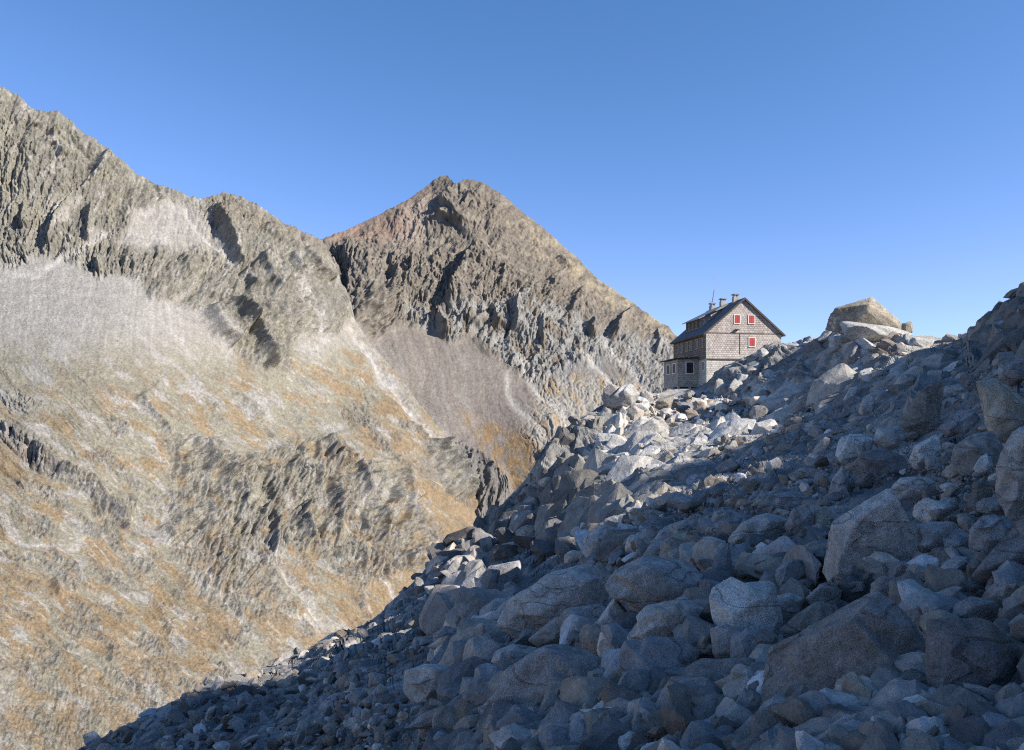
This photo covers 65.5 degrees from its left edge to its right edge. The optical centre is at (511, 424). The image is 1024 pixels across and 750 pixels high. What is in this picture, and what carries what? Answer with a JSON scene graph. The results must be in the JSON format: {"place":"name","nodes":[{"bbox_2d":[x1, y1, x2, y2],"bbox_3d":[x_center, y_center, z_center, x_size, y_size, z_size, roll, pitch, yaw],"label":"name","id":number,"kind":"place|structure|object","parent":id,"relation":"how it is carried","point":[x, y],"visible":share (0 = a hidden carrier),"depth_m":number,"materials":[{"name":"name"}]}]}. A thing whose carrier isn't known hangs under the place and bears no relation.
{"place":"outdoors","nodes":[
{"label":"outdoors","id":0,"kind":"place"},
{"bbox_2d":[0,86,479,749],"bbox_3d":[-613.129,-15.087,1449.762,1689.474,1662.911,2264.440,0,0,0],"label":"grassy mountainside","id":1,"kind":"structure","parent":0,"point":[228,448],"depth_m":1031.24,"materials":[{"name":"beige stone"}]},
{"bbox_2d":[320,175,677,517],"bbox_3d":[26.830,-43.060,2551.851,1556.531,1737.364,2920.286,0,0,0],"label":"pyramid mountain","id":2,"kind":"structure","parent":0,"point":[506,337],"depth_m":2142.76,"materials":[{"name":"grey stone"}]},
{"bbox_2d":[0,0,1023,343],"label":"sky","id":3,"kind":"structure","parent":0,"point":[803,160],"materials":[{"name":"blue"}]},
{"bbox_2d":[78,286,1023,749],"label":"boulder slope ground","id":4,"kind":"structure","parent":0,"point":[682,448],"depth_m":46.06,"materials":[{"name":"grey stone"}]},
{"bbox_2d":[214,681,235,689],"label":"boulder","id":5,"kind":"object","parent":4,"relation":"on","point":[226,685],"visible":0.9,"depth_m":38.97,"materials":[{"name":"stone"}]},
{"bbox_2d":[235,692,253,700],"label":"boulder","id":6,"kind":"object","parent":4,"relation":"on","point":[248,696],"visible":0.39,"depth_m":35.91,"materials":[{"name":"stone"}]},
{"bbox_2d":[241,735,259,746],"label":"boulder","id":7,"kind":"object","parent":4,"relation":"on","point":[252,739],"visible":0.71,"depth_m":25.16,"materials":[{"name":"stone"}]},
{"bbox_2d":[262,680,276,687],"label":"boulder","id":8,"kind":"object","parent":4,"relation":"on","point":[270,683],"visible":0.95,"depth_m":41.92,"materials":[{"name":"stone"}]},
{"bbox_2d":[283,685,299,694],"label":"boulder","id":9,"kind":"object","parent":4,"relation":"on","point":[293,690],"visible":0.82,"depth_m":37.11,"materials":[{"name":"stone"}]},
{"bbox_2d":[323,735,338,745],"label":"boulder","id":10,"kind":"object","parent":4,"relation":"on","point":[330,740],"visible":1,"depth_m":19.32,"materials":[{"name":"stone"}]},
{"bbox_2d":[327,671,336,683],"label":"boulder","id":11,"kind":"object","parent":4,"relation":"on","point":[331,678],"visible":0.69,"depth_m":32.60,"materials":[{"name":"stone"}]},
{"bbox_2d":[344,674,357,688],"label":"boulder","id":12,"kind":"object","parent":4,"relation":"on","point":[352,677],"visible":0.65,"depth_m":26.90,"materials":[{"name":"stone"}]},
{"bbox_2d":[373,649,386,659],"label":"boulder","id":13,"kind":"object","parent":4,"relation":"on","point":[381,654],"visible":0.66,"depth_m":32.84,"materials":[{"name":"stone"}]},
{"bbox_2d":[380,719,394,729],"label":"boulder","id":14,"kind":"object","parent":4,"relation":"on","point":[389,724],"visible":0.91,"depth_m":16.20,"materials":[{"name":"stone"}]},
{"bbox_2d":[382,703,399,710],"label":"boulder","id":15,"kind":"object","parent":4,"relation":"on","point":[389,705],"visible":0.73,"depth_m":17.80,"materials":[{"name":"stone"}]},
{"bbox_2d":[386,653,405,664],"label":"boulder","id":16,"kind":"object","parent":4,"relation":"on","point":[391,658],"visible":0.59,"depth_m":28.46,"materials":[{"name":"stone"}]},
{"bbox_2d":[403,663,449,702],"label":"boulder","id":17,"kind":"object","parent":4,"relation":"on","point":[418,681],"visible":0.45,"depth_m":17.06,"materials":[{"name":"stone"}]},
{"bbox_2d":[433,626,456,641],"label":"boulder","id":18,"kind":"object","parent":4,"relation":"on","point":[443,632],"visible":0.39,"depth_m":24.34,"materials":[{"name":"stone"}]},
{"bbox_2d":[479,560,522,585],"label":"boulder","id":19,"kind":"object","parent":4,"relation":"on","point":[511,571],"visible":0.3,"depth_m":39.63,"materials":[{"name":"stone"}]},
{"bbox_2d":[491,644,535,666],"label":"boulder","id":20,"kind":"object","parent":4,"relation":"on","point":[509,655],"visible":0.61,"depth_m":14.57,"materials":[{"name":"stone"}]},
{"bbox_2d":[515,525,534,536],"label":"boulder","id":21,"kind":"object","parent":4,"relation":"on","point":[525,530],"visible":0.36,"depth_m":65.67,"materials":[{"name":"stone"}]},
{"bbox_2d":[491,644,600,708],"bbox_3d":[0.620,3.282,10.233,1.767,0.882,0.727,0,0,0],"label":"boulder","id":22,"kind":"object","parent":4,"relation":"on","point":[526,678],"visible":0.55,"depth_m":10.09,"materials":[{"name":"stone"}]},
{"bbox_2d":[528,616,572,647],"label":"boulder","id":23,"kind":"object","parent":4,"relation":"on","point":[548,633],"visible":0.43,"depth_m":15.53,"materials":[{"name":"stone"}]},
{"bbox_2d":[80,331,1023,749],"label":"rubble","id":24,"kind":"object","parent":4,"relation":"on","point":[660,709],"visible":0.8,"depth_m":11.82,"materials":[{"name":"grey stone"}]},
{"bbox_2d":[497,564,608,638],"bbox_3d":[0.931,3.946,17.602,2.529,1.677,1.218,0,0,0],"label":"boulder","id":25,"kind":"object","parent":4,"relation":"on","point":[539,604],"visible":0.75,"depth_m":17.21,"materials":[{"name":"stone"}]},
{"bbox_2d":[557,604,605,626],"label":"boulder","id":26,"kind":"object","parent":4,"relation":"on","point":[595,611],"visible":0.43,"depth_m":15.15,"materials":[{"name":"stone"}]},
{"bbox_2d":[583,525,615,553],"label":"boulder","id":27,"kind":"object","parent":4,"relation":"on","point":[590,541],"visible":0.37,"depth_m":32.26,"materials":[{"name":"stone"}]},
{"bbox_2d":[601,384,619,403],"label":"boulder","id":28,"kind":"object","parent":4,"relation":"on","point":[610,391],"visible":0.69,"depth_m":88.45,"materials":[{"name":"stone"}]},
{"bbox_2d":[595,599,627,625],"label":"boulder","id":29,"kind":"object","parent":4,"relation":"on","point":[614,609],"visible":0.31,"depth_m":12.81,"materials":[{"name":"stone"}]},
{"bbox_2d":[606,384,639,408],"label":"boulder","id":30,"kind":"object","parent":4,"relation":"on","point":[626,395],"visible":0.94,"depth_m":87.52,"materials":[{"name":"stone"}]},
{"bbox_2d":[632,402,649,411],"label":"rock slab","id":31,"kind":"object","parent":4,"relation":"on","point":[644,406],"visible":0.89,"depth_m":87.22,"materials":[{"name":"stone"}]},
{"bbox_2d":[605,555,702,612],"bbox_3d":[2.358,2.653,12.887,1.753,1.023,1.259,0,0,0],"label":"boulder","id":32,"kind":"object","parent":4,"relation":"on","point":[638,585],"visible":0.73,"depth_m":12.44,"materials":[{"name":"stone"}]},
{"bbox_2d":[619,636,696,675],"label":"boulder","id":33,"kind":"object","parent":4,"relation":"on","point":[647,653],"visible":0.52,"depth_m":9.10,"materials":[{"name":"stone"}]},
{"bbox_2d":[655,395,673,409],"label":"boulder","id":34,"kind":"object","parent":4,"relation":"on","point":[662,403],"visible":0.91,"depth_m":88.24,"materials":[{"name":"stone"}]},
{"bbox_2d":[627,596,703,639],"bbox_3d":[2.010,2.642,10.347,1.009,0.812,0.706,0,0,-28],"label":"boulder","id":35,"kind":"object","parent":4,"relation":"on","point":[663,619],"visible":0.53,"depth_m":10.09,"materials":[{"name":"stone"}]},
{"bbox_2d":[653,520,694,541],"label":"boulder","id":36,"kind":"object","parent":4,"relation":"on","point":[674,528],"visible":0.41,"depth_m":21.41,"materials":[{"name":"stone"}]},
{"bbox_2d":[655,491,693,510],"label":"boulder","id":37,"kind":"object","parent":4,"relation":"on","point":[674,499],"visible":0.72,"depth_m":34.27,"materials":[{"name":"stone"}]},
{"bbox_2d":[659,532,699,556],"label":"boulder","id":38,"kind":"object","parent":4,"relation":"on","point":[665,549],"visible":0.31,"depth_m":18.98,"materials":[{"name":"stone"}]},
{"bbox_2d":[686,474,701,485],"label":"boulder","id":39,"kind":"object","parent":4,"relation":"on","point":[692,479],"visible":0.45,"depth_m":43.06,"materials":[{"name":"stone"}]},
{"bbox_2d":[705,522,728,537],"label":"boulder","id":40,"kind":"object","parent":4,"relation":"on","point":[712,530],"visible":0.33,"depth_m":19.02,"materials":[{"name":"stone"}]},
{"bbox_2d":[684,657,754,683],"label":"boulder","id":41,"kind":"object","parent":4,"relation":"on","point":[713,670],"visible":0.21,"depth_m":7.89,"materials":[{"name":"stone"}]},
{"bbox_2d":[660,290,785,391],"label":"mountain hut","id":42,"kind":"object","parent":4,"relation":"on","point":[709,342],"visible":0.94,"depth_m":106.12,"materials":[{"name":"stone"}]},
{"bbox_2d":[710,623,739,658],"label":"boulder","id":43,"kind":"object","parent":4,"relation":"on","point":[721,634],"visible":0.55,"depth_m":9.12,"materials":[{"name":"stone"}]},
{"bbox_2d":[711,507,742,523],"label":"boulder","id":44,"kind":"object","parent":4,"relation":"on","point":[724,515],"visible":0.56,"depth_m":20.85,"materials":[{"name":"stone"}]},
{"bbox_2d":[715,458,740,473],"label":"boulder","id":45,"kind":"object","parent":4,"relation":"on","point":[729,465],"visible":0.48,"depth_m":43.92,"materials":[{"name":"stone"}]},
{"bbox_2d":[729,488,742,497],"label":"boulder","id":46,"kind":"object","parent":4,"relation":"on","point":[734,492],"visible":0.58,"depth_m":29.34,"materials":[{"name":"stone"}]},
{"bbox_2d":[709,577,782,636],"bbox_3d":[2.875,2.331,9.752,0.939,0.918,0.582,0,0,-12],"label":"boulder","id":47,"kind":"object","parent":4,"relation":"on","point":[738,605],"visible":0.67,"depth_m":9.55,"materials":[{"name":"stone"}]},
{"bbox_2d":[482,282,1023,552],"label":"bedrock outcrop","id":48,"kind":"object","parent":4,"relation":"on","point":[573,494],"visible":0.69,"depth_m":68.64,"materials":[{"name":"grey stone"}]},
{"bbox_2d":[538,477,551,487],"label":"boulder","id":49,"kind":"object","parent":48,"relation":"on","point":[543,482],"visible":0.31,"depth_m":78.73,"materials":[{"name":"stone"}]},
{"bbox_2d":[737,372,748,381],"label":"rock slab","id":50,"kind":"object","parent":48,"relation":"on","point":[743,376],"visible":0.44,"depth_m":92.17,"materials":[{"name":"stone"}]},
{"bbox_2d":[756,348,768,359],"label":"rock slab","id":51,"kind":"object","parent":48,"relation":"on","point":[761,353],"visible":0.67,"depth_m":94.58,"materials":[{"name":"stone"}]},
{"bbox_2d":[843,341,861,364],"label":"boulder","id":52,"kind":"object","parent":48,"relation":"on","point":[852,353],"visible":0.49,"depth_m":75.41,"materials":[{"name":"stone"}]},
{"bbox_2d":[728,513,786,543],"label":"boulder","id":53,"kind":"object","parent":4,"relation":"on","point":[769,526],"visible":0.6,"depth_m":16.70,"materials":[{"name":"stone"}]},
{"bbox_2d":[750,419,777,433],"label":"boulder","id":54,"kind":"object","parent":4,"relation":"on","point":[764,426],"visible":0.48,"depth_m":67.33,"materials":[{"name":"stone"}]},
{"bbox_2d":[764,435,780,443],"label":"boulder","id":55,"kind":"object","parent":4,"relation":"on","point":[769,439],"visible":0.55,"depth_m":53.99,"materials":[{"name":"stone"}]},
{"bbox_2d":[766,457,780,470],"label":"boulder","id":56,"kind":"object","parent":4,"relation":"on","point":[773,463],"visible":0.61,"depth_m":37.48,"materials":[{"name":"stone"}]},
{"bbox_2d":[757,490,809,511],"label":"boulder","id":57,"kind":"object","parent":4,"relation":"on","point":[790,499],"visible":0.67,"depth_m":21.83,"materials":[{"name":"stone"}]},
{"bbox_2d":[777,593,802,619],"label":"boulder","id":58,"kind":"object","parent":4,"relation":"on","point":[790,604],"visible":0.75,"depth_m":10.47,"materials":[{"name":"stone"}]},
{"bbox_2d":[782,416,802,427],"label":"boulder","id":59,"kind":"object","parent":4,"relation":"on","point":[789,422],"visible":0.66,"depth_m":61.29,"materials":[{"name":"stone"}]},
{"bbox_2d":[784,504,814,534],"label":"boulder","id":60,"kind":"object","parent":4,"relation":"on","point":[800,518],"visible":0.77,"depth_m":16.44,"materials":[{"name":"stone"}]},
{"bbox_2d":[788,467,816,481],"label":"boulder","id":61,"kind":"object","parent":4,"relation":"on","point":[809,472],"visible":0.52,"depth_m":28.56,"materials":[{"name":"stone"}]},
{"bbox_2d":[780,601,837,638],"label":"boulder","id":62,"kind":"object","parent":4,"relation":"on","point":[803,619],"visible":0.54,"depth_m":9.17,"materials":[{"name":"stone"}]},
{"bbox_2d":[811,437,829,453],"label":"boulder","id":63,"kind":"object","parent":4,"relation":"on","point":[822,444],"visible":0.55,"depth_m":37.51,"materials":[{"name":"stone"}]},
{"bbox_2d":[814,506,833,524],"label":"boulder","id":64,"kind":"object","parent":4,"relation":"on","point":[824,515],"visible":0.67,"depth_m":16.50,"materials":[{"name":"stone"}]},
{"bbox_2d":[815,404,832,414],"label":"boulder","id":65,"kind":"object","parent":4,"relation":"on","point":[819,408],"visible":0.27,"depth_m":62.59,"materials":[{"name":"stone"}]},
{"bbox_2d":[806,582,842,606],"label":"boulder","id":66,"kind":"object","parent":4,"relation":"on","point":[829,593],"visible":0.86,"depth_m":10.39,"materials":[{"name":"stone"}]},
{"bbox_2d":[823,492,843,502],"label":"boulder","id":67,"kind":"object","parent":4,"relation":"on","point":[835,496],"visible":0.57,"depth_m":20.42,"materials":[{"name":"stone"}]},
{"bbox_2d":[829,466,848,492],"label":"boulder","id":68,"kind":"object","parent":4,"relation":"on","point":[840,478],"visible":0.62,"depth_m":21.29,"materials":[{"name":"stone"}]},
{"bbox_2d":[760,591,925,704],"bbox_3d":[2.978,2.035,6.925,1.639,1.122,0.893,0,0,-15],"label":"boulder","id":69,"kind":"object","parent":4,"relation":"on","point":[869,633],"visible":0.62,"depth_m":6.73,"materials":[{"name":"stone"}]},
{"bbox_2d":[843,386,859,400],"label":"boulder","id":70,"kind":"object","parent":4,"relation":"on","point":[853,391],"visible":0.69,"depth_m":60.63,"materials":[{"name":"stone"}]},
{"bbox_2d":[835,434,872,463],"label":"boulder","id":71,"kind":"object","parent":4,"relation":"on","point":[851,446],"visible":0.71,"depth_m":29.58,"materials":[{"name":"stone"}]},
{"bbox_2d":[848,581,865,591],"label":"boulder","id":72,"kind":"object","parent":4,"relation":"on","point":[860,586],"visible":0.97,"depth_m":10.36,"materials":[{"name":"stone"}]},
{"bbox_2d":[825,297,900,334],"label":"boulder","id":73,"kind":"object","parent":4,"relation":"on","point":[870,310],"visible":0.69,"depth_m":80.44,"materials":[{"name":"stone"}]},
{"bbox_2d":[856,472,872,489],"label":"boulder","id":74,"kind":"object","parent":4,"relation":"on","point":[864,480],"visible":0.94,"depth_m":21.62,"materials":[{"name":"stone"}]},
{"bbox_2d":[855,338,875,355],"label":"rock slab","id":75,"kind":"object","parent":4,"relation":"on","point":[864,344],"visible":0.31,"depth_m":75.23,"materials":[{"name":"stone"}]},
{"bbox_2d":[859,393,875,414],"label":"boulder","id":76,"kind":"object","parent":4,"relation":"on","point":[868,404],"visible":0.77,"depth_m":48.98,"materials":[{"name":"stone"}]},
{"bbox_2d":[822,488,919,584],"bbox_3d":[4.976,1.549,10.929,1.272,1.376,0.609,0,0,0],"label":"boulder","id":77,"kind":"object","parent":4,"relation":"on","point":[879,522],"visible":0.77,"depth_m":10.69,"materials":[{"name":"stone"}]},
{"bbox_2d":[840,321,911,341],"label":"rock slab","id":78,"kind":"object","parent":4,"relation":"on","point":[853,331],"visible":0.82,"depth_m":76.89,"materials":[{"name":"stone"}]},
{"bbox_2d":[852,448,907,480],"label":"boulder","id":79,"kind":"object","parent":4,"relation":"on","point":[879,461],"visible":0.81,"depth_m":22.24,"materials":[{"name":"stone"}]},
{"bbox_2d":[877,577,893,597],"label":"boulder","id":80,"kind":"object","parent":4,"relation":"on","point":[883,584],"visible":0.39,"depth_m":9.64,"materials":[{"name":"stone"}]},
{"bbox_2d":[873,425,904,449],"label":"boulder","id":81,"kind":"object","parent":4,"relation":"on","point":[890,438],"visible":0.83,"depth_m":29.70,"materials":[{"name":"stone"}]},
{"bbox_2d":[893,726,905,736],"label":"boulder","id":82,"kind":"object","parent":4,"relation":"on","point":[899,730],"visible":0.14,"depth_m":5.44,"materials":[{"name":"stone"}]},
{"bbox_2d":[901,321,912,332],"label":"boulder","id":83,"kind":"object","parent":4,"relation":"on","point":[907,326],"visible":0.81,"depth_m":78.26,"materials":[{"name":"stone"}]},
{"bbox_2d":[904,431,917,441],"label":"boulder","id":84,"kind":"object","parent":4,"relation":"on","point":[910,436],"visible":0.79,"depth_m":30.00,"materials":[{"name":"stone"}]},
{"bbox_2d":[891,476,936,499],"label":"boulder","id":85,"kind":"object","parent":4,"relation":"on","point":[906,488],"visible":0.72,"depth_m":16.56,"materials":[{"name":"stone"}]},
{"bbox_2d":[906,337,935,346],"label":"rock slab","id":86,"kind":"object","parent":4,"relation":"on","point":[919,342],"visible":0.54,"depth_m":73.17,"materials":[{"name":"stone"}]},
{"bbox_2d":[899,380,943,439],"bbox_3d":[15.696,-0.563,30.440,1.811,2.319,0.807,0,0,0],"label":"rock slab","id":87,"kind":"object","parent":4,"relation":"on","point":[921,416],"visible":0.88,"depth_m":30.22,"materials":[{"name":"stone"}]},
{"bbox_2d":[909,434,941,469],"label":"boulder","id":88,"kind":"object","parent":4,"relation":"on","point":[930,446],"visible":0.67,"depth_m":21.03,"materials":[{"name":"stone"}]},
{"bbox_2d":[912,498,953,522],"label":"boulder","id":89,"kind":"object","parent":4,"relation":"on","point":[922,508],"visible":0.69,"depth_m":13.52,"materials":[{"name":"stone"}]},
{"bbox_2d":[925,455,943,474],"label":"boulder","id":90,"kind":"object","parent":4,"relation":"on","point":[933,463],"visible":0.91,"depth_m":19.25,"materials":[{"name":"stone"}]},
{"bbox_2d":[916,521,958,553],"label":"boulder","id":91,"kind":"object","parent":4,"relation":"on","point":[930,536],"visible":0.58,"depth_m":10.86,"materials":[{"name":"stone"}]},
{"bbox_2d":[930,546,962,566],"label":"boulder","id":92,"kind":"object","parent":4,"relation":"on","point":[941,554],"visible":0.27,"depth_m":9.92,"materials":[{"name":"stone"}]},
{"bbox_2d":[942,463,964,482],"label":"boulder","id":93,"kind":"object","parent":4,"relation":"on","point":[948,471],"visible":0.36,"depth_m":16.59,"materials":[{"name":"stone"}]},
{"bbox_2d":[943,384,965,399],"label":"boulder","id":94,"kind":"object","parent":4,"relation":"on","point":[953,390],"visible":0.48,"depth_m":40.03,"materials":[{"name":"stone"}]},
{"bbox_2d":[939,409,979,437],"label":"boulder","id":95,"kind":"object","parent":4,"relation":"on","point":[962,421],"visible":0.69,"depth_m":24.00,"materials":[{"name":"stone"}]},
{"bbox_2d":[925,617,1018,687],"bbox_3d":[3.541,1.895,6.119,0.787,0.802,0.411,0,0,0],"label":"boulder","id":96,"kind":"object","parent":4,"relation":"on","point":[976,651],"visible":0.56,"depth_m":6.01,"materials":[{"name":"stone"}]},
{"bbox_2d":[951,596,1000,622],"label":"boulder","id":97,"kind":"object","parent":4,"relation":"on","point":[977,607],"visible":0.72,"depth_m":7.86,"materials":[{"name":"stone"}]},
{"bbox_2d":[951,431,1002,476],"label":"boulder","id":98,"kind":"object","parent":4,"relation":"on","point":[968,451],"visible":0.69,"depth_m":15.93,"materials":[{"name":"stone"}]},
{"bbox_2d":[971,477,992,500],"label":"boulder","id":99,"kind":"object","parent":4,"relation":"on","point":[981,489],"visible":0.66,"depth_m":12.76,"materials":[{"name":"stone"}]},
{"bbox_2d":[973,453,993,474],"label":"boulder","id":100,"kind":"object","parent":4,"relation":"on","point":[984,462],"visible":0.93,"depth_m":15.35,"materials":[{"name":"stone"}]},
{"bbox_2d":[976,497,1004,515],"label":"boulder","id":101,"kind":"object","parent":4,"relation":"on","point":[988,505],"visible":0.62,"depth_m":11.85,"materials":[{"name":"stone"}]},
{"bbox_2d":[969,514,1013,552],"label":"boulder","id":102,"kind":"object","parent":4,"relation":"on","point":[987,533],"visible":0.67,"depth_m":9.83,"materials":[{"name":"stone"}]},
{"bbox_2d":[971,514,1023,586],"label":"boulder","id":103,"kind":"object","parent":4,"relation":"on","point":[1009,545],"visible":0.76,"depth_m":8.51,"materials":[{"name":"stone"}]},
{"bbox_2d":[976,378,1023,442],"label":"boulder","id":104,"kind":"object","parent":4,"relation":"on","point":[1002,404],"visible":0.83,"depth_m":16.82,"materials":[{"name":"stone"}]},
{"bbox_2d":[995,426,1023,520],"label":"boulder","id":105,"kind":"object","parent":4,"relation":"on","point":[1009,488],"visible":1,"depth_m":10.94,"materials":[{"name":"stone"}]},
{"bbox_2d":[999,358,1023,386],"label":"boulder","id":106,"kind":"object","parent":4,"relation":"on","point":[1012,374],"visible":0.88,"depth_m":26.81,"materials":[{"name":"stone"}]},
{"bbox_2d":[785,336,815,345],"bbox_3d":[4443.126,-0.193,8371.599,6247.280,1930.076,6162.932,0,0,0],"label":"distant mountains","id":107,"kind":"structure","parent":0,"point":[804,341],"depth_m":8600.51,"materials":[{"name":"white snow"}]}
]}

